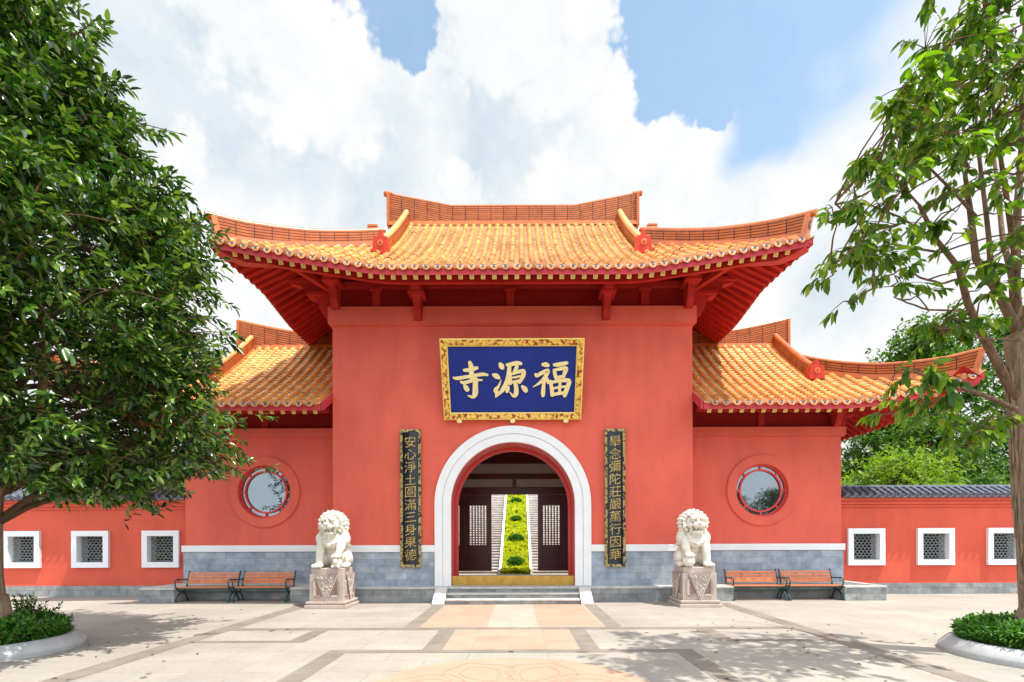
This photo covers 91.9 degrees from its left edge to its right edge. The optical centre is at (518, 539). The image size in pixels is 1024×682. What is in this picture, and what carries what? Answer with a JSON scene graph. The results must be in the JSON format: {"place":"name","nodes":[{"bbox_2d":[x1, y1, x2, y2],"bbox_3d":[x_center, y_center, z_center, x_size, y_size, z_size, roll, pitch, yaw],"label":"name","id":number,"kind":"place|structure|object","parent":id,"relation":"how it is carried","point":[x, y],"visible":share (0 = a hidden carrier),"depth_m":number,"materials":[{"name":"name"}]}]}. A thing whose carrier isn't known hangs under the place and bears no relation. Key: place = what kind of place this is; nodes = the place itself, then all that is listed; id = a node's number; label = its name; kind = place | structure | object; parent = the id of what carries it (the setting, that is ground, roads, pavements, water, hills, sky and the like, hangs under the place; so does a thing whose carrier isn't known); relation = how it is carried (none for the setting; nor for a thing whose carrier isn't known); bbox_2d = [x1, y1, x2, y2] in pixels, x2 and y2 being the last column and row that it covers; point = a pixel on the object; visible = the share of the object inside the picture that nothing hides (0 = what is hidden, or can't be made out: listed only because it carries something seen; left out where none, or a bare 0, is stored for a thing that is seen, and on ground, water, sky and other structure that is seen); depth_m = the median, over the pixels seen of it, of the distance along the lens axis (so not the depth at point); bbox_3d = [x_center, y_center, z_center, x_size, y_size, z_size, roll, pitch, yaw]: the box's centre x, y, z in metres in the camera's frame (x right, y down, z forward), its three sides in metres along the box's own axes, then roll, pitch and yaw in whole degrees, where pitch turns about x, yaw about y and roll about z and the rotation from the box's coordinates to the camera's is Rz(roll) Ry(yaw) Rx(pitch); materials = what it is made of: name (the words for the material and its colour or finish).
{"place":"outdoors","nodes":[
{"label":"outdoors","id":0,"kind":"place"},
{"bbox_2d":[204,190,817,585],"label":"gate hall","id":1,"kind":"structure","parent":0,"point":[619,292],"depth_m":14.50,"materials":[{"name":"red paint"}]},
{"bbox_2d":[400,429,421,566],"bbox_3d":[-3.144,-1.210,14.415,0.629,4.008,0.150,0,0,0],"label":"couplet board","id":2,"kind":"object","parent":1,"relation":"attached to","point":[410,497],"visible":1,"depth_m":14.36,"materials":[{"name":"black paint"}]},
{"bbox_2d":[459,495,464,570],"bbox_3d":[-2.804,-0.288,20.526,1.112,3.155,0.088,0,0,0],"label":"door","id":3,"kind":"structure","parent":1,"relation":"in","point":[462,497],"depth_m":20.50,"materials":[{"name":"red paint"}]},
{"bbox_2d":[465,495,491,570],"bbox_3d":[-1.688,-0.292,20.526,1.112,3.155,0.088,0,0,0],"label":"door","id":4,"kind":"structure","parent":1,"relation":"in","point":[478,557],"depth_m":20.50,"materials":[{"name":"red paint"}]},
{"bbox_2d":[439,338,584,422],"bbox_3d":[-0.183,-4.470,13.999,3.965,2.181,1.002,0,0,0],"label":"name plaque","id":5,"kind":"object","parent":1,"relation":"attached to","point":[512,380],"visible":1,"depth_m":13.95,"materials":[{"name":"blue wood"}]},
{"bbox_2d":[538,495,564,570],"bbox_3d":[1.346,-0.302,20.526,1.112,3.155,0.088,0,0,0],"label":"door","id":6,"kind":"structure","parent":1,"relation":"in","point":[551,557],"depth_m":20.50,"materials":[{"name":"red paint"}]},
{"bbox_2d":[565,495,567,570],"bbox_3d":[2.462,-0.306,20.526,1.112,3.155,0.088,0,0,0],"label":"door","id":7,"kind":"structure","parent":1,"relation":"in","point":[566,501],"depth_m":20.50,"materials":[{"name":"red paint"}]},
{"bbox_2d":[604,429,625,566],"bbox_3d":[2.796,-1.229,14.415,0.628,4.008,0.150,0,0,0],"label":"couplet board","id":8,"kind":"object","parent":1,"relation":"attached to","point":[614,503],"visible":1,"depth_m":14.36,"materials":[{"name":"black paint"}]},
{"bbox_2d":[0,594,1023,681],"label":"plaza","id":9,"kind":"structure","parent":0,"point":[901,624],"depth_m":8.49,"materials":[{"name":"beige stone"}]},
{"bbox_2d":[21,537,33,561],"bbox_3d":[-16.067,0.469,16.738,2.259,2.871,1.114,0,0,0],"label":"garden shrub","id":10,"kind":"object","parent":9,"relation":"on","point":[24,538],"visible":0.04,"depth_m":16.53,"materials":[{"name":"green plant"}]},
{"bbox_2d":[0,628,87,661],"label":"tree planter","id":11,"kind":"object","parent":9,"relation":"on","point":[68,640],"visible":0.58,"depth_m":7.67,"materials":[{"name":"grey stone"}]},
{"bbox_2d":[11,592,62,632],"bbox_3d":[-8.317,1.290,8.490,0.783,0.781,0.579,0,0,0],"label":"young shrub","id":12,"kind":"object","parent":11,"relation":"in","point":[28,605],"visible":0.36,"depth_m":8.44,"materials":[{"name":"green plant"}]},
{"bbox_2d":[0,607,75,644],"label":"shrub","id":13,"kind":"object","parent":11,"relation":"in","point":[51,624],"visible":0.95,"depth_m":7.82,"materials":[{"name":"green plant"}]},
{"bbox_2d":[0,0,279,639],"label":"evergreen tree","id":14,"kind":"object","parent":11,"relation":"in","point":[62,113],"visible":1,"depth_m":7.56,"materials":[{"name":"green plant"}]},
{"bbox_2d":[3,488,184,596],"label":"boundary wall","id":15,"kind":"structure","parent":9,"relation":"on","point":[61,565],"depth_m":15.75,"materials":[{"name":"red paint"}]},
{"bbox_2d":[3,531,41,567],"bbox_3d":[-15.769,0.302,15.873,1.170,1.170,0.415,0,0,0],"label":"window","id":16,"kind":"structure","parent":15,"relation":"in","point":[12,539],"depth_m":15.68,"materials":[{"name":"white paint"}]},
{"bbox_2d":[71,531,109,567],"bbox_3d":[-13.589,0.295,15.873,1.170,1.170,0.415,0,0,0],"label":"window","id":17,"kind":"structure","parent":15,"relation":"in","point":[79,539],"depth_m":15.66,"materials":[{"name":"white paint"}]},
{"bbox_2d":[141,531,179,567],"bbox_3d":[-11.359,0.287,15.873,1.170,1.170,0.415,0,0,0],"label":"window","id":18,"kind":"structure","parent":15,"relation":"in","point":[148,538],"depth_m":15.66,"materials":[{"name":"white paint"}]},
{"bbox_2d":[88,536,102,561],"bbox_3d":[-13.767,0.461,16.738,2.259,2.871,1.114,0,0,0],"label":"garden shrub","id":19,"kind":"object","parent":9,"relation":"on","point":[94,546],"visible":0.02,"depth_m":16.52,"materials":[{"name":"grey stone"}]},
{"bbox_2d":[156,536,172,561],"bbox_3d":[-11.467,0.454,16.738,2.259,2.871,1.114,0,0,0],"label":"garden shrub","id":20,"kind":"object","parent":9,"relation":"on","point":[160,551],"visible":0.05,"depth_m":16.54,"materials":[{"name":"green plant"}]},
{"bbox_2d":[174,570,241,602],"bbox_3d":[-9.036,1.342,14.409,1.578,0.876,0.697,0,0,0],"label":"park bench","id":21,"kind":"object","parent":9,"relation":"on","point":[227,578],"visible":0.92,"depth_m":14.60,"materials":[{"name":"orange wood"}]},
{"bbox_2d":[231,570,296,602],"bbox_3d":[-7.396,1.336,14.409,1.578,0.876,0.697,0,0,0],"label":"park bench","id":22,"kind":"object","parent":9,"relation":"on","point":[252,575],"visible":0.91,"depth_m":14.59,"materials":[{"name":"orange wood"}]},
{"bbox_2d":[304,567,359,608],"bbox_3d":[-4.976,1.251,13.245,1.090,1.030,1.090,0,0,0],"label":"statue pedestal","id":23,"kind":"object","parent":9,"relation":"on","point":[332,588],"visible":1,"depth_m":12.80,"materials":[{"name":"beige stone"}]},
{"bbox_2d":[311,510,352,567],"bbox_3d":[-4.973,-0.037,13.299,0.952,1.549,1.185,0,0,0],"label":"stone lion","id":24,"kind":"object","parent":23,"relation":"on","point":[333,539],"visible":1,"depth_m":13.05},
{"bbox_2d":[373,658,647,681],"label":"paving medallion","id":25,"kind":"object","parent":9,"relation":"on","point":[480,671],"visible":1,"depth_m":6.52,"materials":[{"name":"beige stone"}]},
{"bbox_2d":[392,663,626,681],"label":"medallion lines","id":26,"kind":"object","parent":25,"relation":"on","point":[513,673],"visible":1,"depth_m":6.34,"materials":[{"name":"beige stone"}]},
{"bbox_2d":[139,575,886,602],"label":"stone platform","id":27,"kind":"structure","parent":9,"relation":"on","point":[849,590],"depth_m":14.05,"materials":[{"name":"grey stone"}]},
{"bbox_2d":[48,319,332,583],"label":"side wing","id":28,"kind":"structure","parent":27,"relation":"on","point":[259,520],"depth_m":15.50,"materials":[{"name":"red paint"}]},
{"bbox_2d":[229,456,300,527],"bbox_3d":[-7.955,-1.504,15.605,2.250,2.250,0.310,0,0,0],"label":"round window","id":29,"kind":"structure","parent":28,"relation":"in","point":[268,500],"depth_m":15.56,"materials":[{"name":"red paint"}]},
{"bbox_2d":[692,318,985,581],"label":"side wing","id":30,"kind":"structure","parent":27,"relation":"on","point":[776,416],"depth_m":15.50,"materials":[{"name":"red paint"}]},
{"bbox_2d":[726,454,797,525],"bbox_3d":[7.605,-1.555,15.605,2.250,2.250,0.310,0,0,0],"label":"round window","id":31,"kind":"structure","parent":30,"relation":"in","point":[762,490],"depth_m":15.56,"materials":[{"name":"red paint"}]},
{"bbox_2d":[432,587,593,604],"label":"entrance steps","id":32,"kind":"structure","parent":9,"relation":"on","point":[444,596],"depth_m":13.64,"materials":[{"name":"stone"}]},
{"bbox_2d":[39,603,988,681],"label":"paving strips","id":33,"kind":"object","parent":9,"relation":"on","point":[439,640],"visible":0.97,"depth_m":8.28,"materials":[{"name":"grey stone"}]},
{"bbox_2d":[54,609,1023,680],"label":"fallen leaves","id":34,"kind":"object","parent":9,"relation":"on","point":[513,651],"visible":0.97,"depth_m":8.04,"materials":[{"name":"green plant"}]},
{"bbox_2d":[668,566,721,607],"bbox_3d":[4.684,1.220,13.245,1.090,1.030,1.090,0,0,0],"label":"statue pedestal","id":35,"kind":"object","parent":9,"relation":"on","point":[694,586],"visible":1,"depth_m":12.80,"materials":[{"name":"beige stone"}]},
{"bbox_2d":[674,508,714,566],"bbox_3d":[4.672,-0.065,13.317,0.952,1.556,1.150,0,0,0],"label":"stone lion","id":36,"kind":"object","parent":35,"relation":"on","point":[693,537],"visible":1,"depth_m":13.05},
{"bbox_2d":[724,569,788,600],"bbox_3d":[6.864,1.289,14.389,1.578,0.876,0.697,0,0,0],"label":"park bench","id":37,"kind":"object","parent":9,"relation":"on","point":[752,579],"visible":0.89,"depth_m":14.57,"materials":[{"name":"orange wood"}]},
{"bbox_2d":[778,568,844,600],"bbox_3d":[8.474,1.284,14.389,1.578,0.876,0.697,0,0,0],"label":"park bench","id":38,"kind":"object","parent":9,"relation":"on","point":[826,576],"visible":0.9,"depth_m":14.57,"materials":[{"name":"orange wood"}]},
{"bbox_2d":[854,534,870,558],"bbox_3d":[11.233,0.379,16.738,2.259,2.871,1.114,0,0,0],"label":"garden shrub","id":39,"kind":"object","parent":9,"relation":"on","point":[857,546],"visible":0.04,"depth_m":16.62,"materials":[{"name":"green plant"}]},
{"bbox_2d":[841,485,1017,593],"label":"boundary wall","id":40,"kind":"structure","parent":9,"relation":"on","point":[965,523],"depth_m":15.75,"materials":[{"name":"red paint"}]},
{"bbox_2d":[847,528,885,564],"bbox_3d":[11.021,0.214,15.873,1.170,1.170,0.415,0,0,0],"label":"window","id":41,"kind":"structure","parent":40,"relation":"in","point":[878,546],"depth_m":15.66,"materials":[{"name":"white paint"}]},
{"bbox_2d":[916,528,954,564],"bbox_3d":[13.221,0.206,15.873,1.170,1.170,0.415,0,0,0],"label":"window","id":42,"kind":"structure","parent":40,"relation":"in","point":[946,536],"depth_m":15.66,"materials":[{"name":"white paint"}]},
{"bbox_2d":[986,528,1015,564],"bbox_3d":[15.451,0.199,15.873,1.170,1.170,0.415,0,0,0],"label":"window","id":43,"kind":"structure","parent":40,"relation":"in","point":[990,532],"depth_m":15.70,"materials":[{"name":"white paint"}]},
{"bbox_2d":[923,534,938,558],"bbox_3d":[13.533,0.371,16.738,2.259,2.871,1.114,0,0,0],"label":"garden shrub","id":44,"kind":"object","parent":9,"relation":"on","point":[935,543],"visible":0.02,"depth_m":16.61,"materials":[{"name":"green plant"}]},
{"bbox_2d":[937,631,1023,668],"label":"tree planter","id":45,"kind":"object","parent":9,"relation":"on","point":[952,643],"visible":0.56,"depth_m":7.12,"materials":[{"name":"grey stone"}]},
{"bbox_2d":[800,0,1023,629],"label":"broadleaf tree","id":46,"kind":"object","parent":45,"relation":"in","point":[946,90],"visible":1,"depth_m":6.34,"materials":[{"name":"green plant"}]},
{"bbox_2d":[950,609,1023,649],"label":"shrub","id":47,"kind":"object","parent":45,"relation":"in","point":[972,625],"visible":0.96,"depth_m":7.31,"materials":[{"name":"green plant"}]},
{"bbox_2d":[994,533,1006,558],"bbox_3d":[15.833,0.364,16.738,2.259,2.871,1.114,0,0,0],"label":"garden shrub","id":48,"kind":"object","parent":9,"relation":"on","point":[1000,546],"visible":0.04,"depth_m":16.59,"materials":[{"name":"green plant"}]},
{"bbox_2d":[419,604,605,649],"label":"pink path","id":49,"kind":"structure","parent":0,"point":[563,615],"depth_m":10.01,"materials":[{"name":"stone"}]},
{"bbox_2d":[487,604,537,626],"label":"cream path","id":50,"kind":"structure","parent":0,"point":[513,615],"depth_m":11.30,"materials":[{"name":"stone"}]},
{"bbox_2d":[459,573,567,574],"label":"courtyard","id":51,"kind":"structure","parent":0,"point":[520,574],"depth_m":25.17,"materials":[{"name":"beige stone"}]},
{"bbox_2d":[14,433,184,561],"bbox_3d":[-17.369,-1.445,22.387,7.951,7.680,8.702,0,0,44],"label":"woodland tree","id":52,"kind":"object","parent":51,"relation":"on","point":[154,487],"depth_m":21.96,"materials":[{"name":"green plant"}]},
{"bbox_2d":[841,436,997,554],"bbox_3d":[17.621,-1.278,22.276,7.945,7.012,7.260,0,0,-17],"label":"woodland tree","id":53,"kind":"object","parent":51,"relation":"on","point":[895,473],"visible":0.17,"depth_m":21.84,"materials":[{"name":"green plant"}]},
{"bbox_2d":[8,0,1023,463],"label":"sky","id":54,"kind":"structure","parent":0,"point":[294,113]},
{"bbox_2d":[168,460,1007,572],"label":"hill","id":55,"kind":"structure","parent":0,"point":[526,512],"depth_m":35.48,"materials":[{"name":"green plant"}]},
{"bbox_2d":[459,495,567,574],"bbox_3d":[-0.179,-2.829,36.380,10.800,10.160,24.560,0,0,0],"label":"hillside stairway","id":56,"kind":"object","parent":55,"relation":"on","point":[498,504],"visible":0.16,"depth_m":31.30,"materials":[{"name":"stone"}]},
{"bbox_2d":[501,495,530,573],"bbox_3d":[-0.172,-3.156,36.132,1.606,9.632,24.157,0,0,0],"label":"hedge strip","id":57,"kind":"object","parent":56,"relation":"on","point":[508,545],"visible":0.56,"depth_m":29.28,"materials":[{"name":"green plant"}]},
{"bbox_2d":[506,556,524,565],"bbox_3d":[-0.194,1.102,26.479,1.195,0.622,1.240,0,0,0],"label":"round bush","id":58,"kind":"object","parent":57,"relation":"on","point":[513,560],"visible":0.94,"depth_m":26.16,"materials":[{"name":"green plant"}]},
{"bbox_2d":[507,533,524,540],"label":"round bush","id":59,"kind":"object","parent":57,"relation":"on","point":[515,536],"visible":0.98,"depth_m":29.23,"materials":[{"name":"green plant"}]},
{"bbox_2d":[510,515,521,521],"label":"round bush","id":60,"kind":"object","parent":57,"relation":"on","point":[516,517],"visible":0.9,"depth_m":32.26,"materials":[{"name":"green plant"}]},
{"bbox_2d":[510,497,522,502],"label":"round bush","id":61,"kind":"object","parent":57,"relation":"on","point":[516,499],"visible":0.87,"depth_m":35.91,"materials":[{"name":"green plant"}]},
{"bbox_2d":[841,407,992,484],"bbox_3d":[23.175,-3.815,30.693,8.947,10.435,8.706,0,0,38],"label":"woodland tree","id":62,"kind":"object","parent":55,"relation":"on","point":[870,440],"visible":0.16,"depth_m":30.40,"materials":[{"name":"green plant"}]},
{"bbox_2d":[849,300,1009,484],"bbox_3d":[26.556,-6.568,31.659,10.875,15.874,10.230,0,0,14],"label":"woodland tree","id":63,"kind":"object","parent":55,"relation":"on","point":[930,349],"visible":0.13,"depth_m":30.03,"materials":[{"name":"green plant"}]},
{"bbox_2d":[936,298,1023,483],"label":"woodland tree","id":64,"kind":"object","parent":55,"relation":"on","point":[997,385],"visible":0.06,"depth_m":32.26,"materials":[{"name":"green plant"}]},
{"label":"ground","id":65,"kind":"structure","parent":0,"visible":0},
{"bbox_2d":[850,409,1009,484],"bbox_3d":[20.692,-2.173,25.332,7.723,8.674,7.736,0,0,-30],"label":"woodland tree","id":66,"kind":"object","parent":65,"relation":"on","point":[926,436],"visible":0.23,"depth_m":24.40,"materials":[{"name":"green plant"}]},
{"bbox_2d":[998,475,1009,556],"bbox_3d":[24.227,-0.649,23.121,5.670,5.476,6.205,0,0,-7],"label":"woodland tree","id":67,"kind":"object","parent":65,"relation":"on","point":[1005,482],"depth_m":23.53,"materials":[{"name":"green plant"}]}
]}

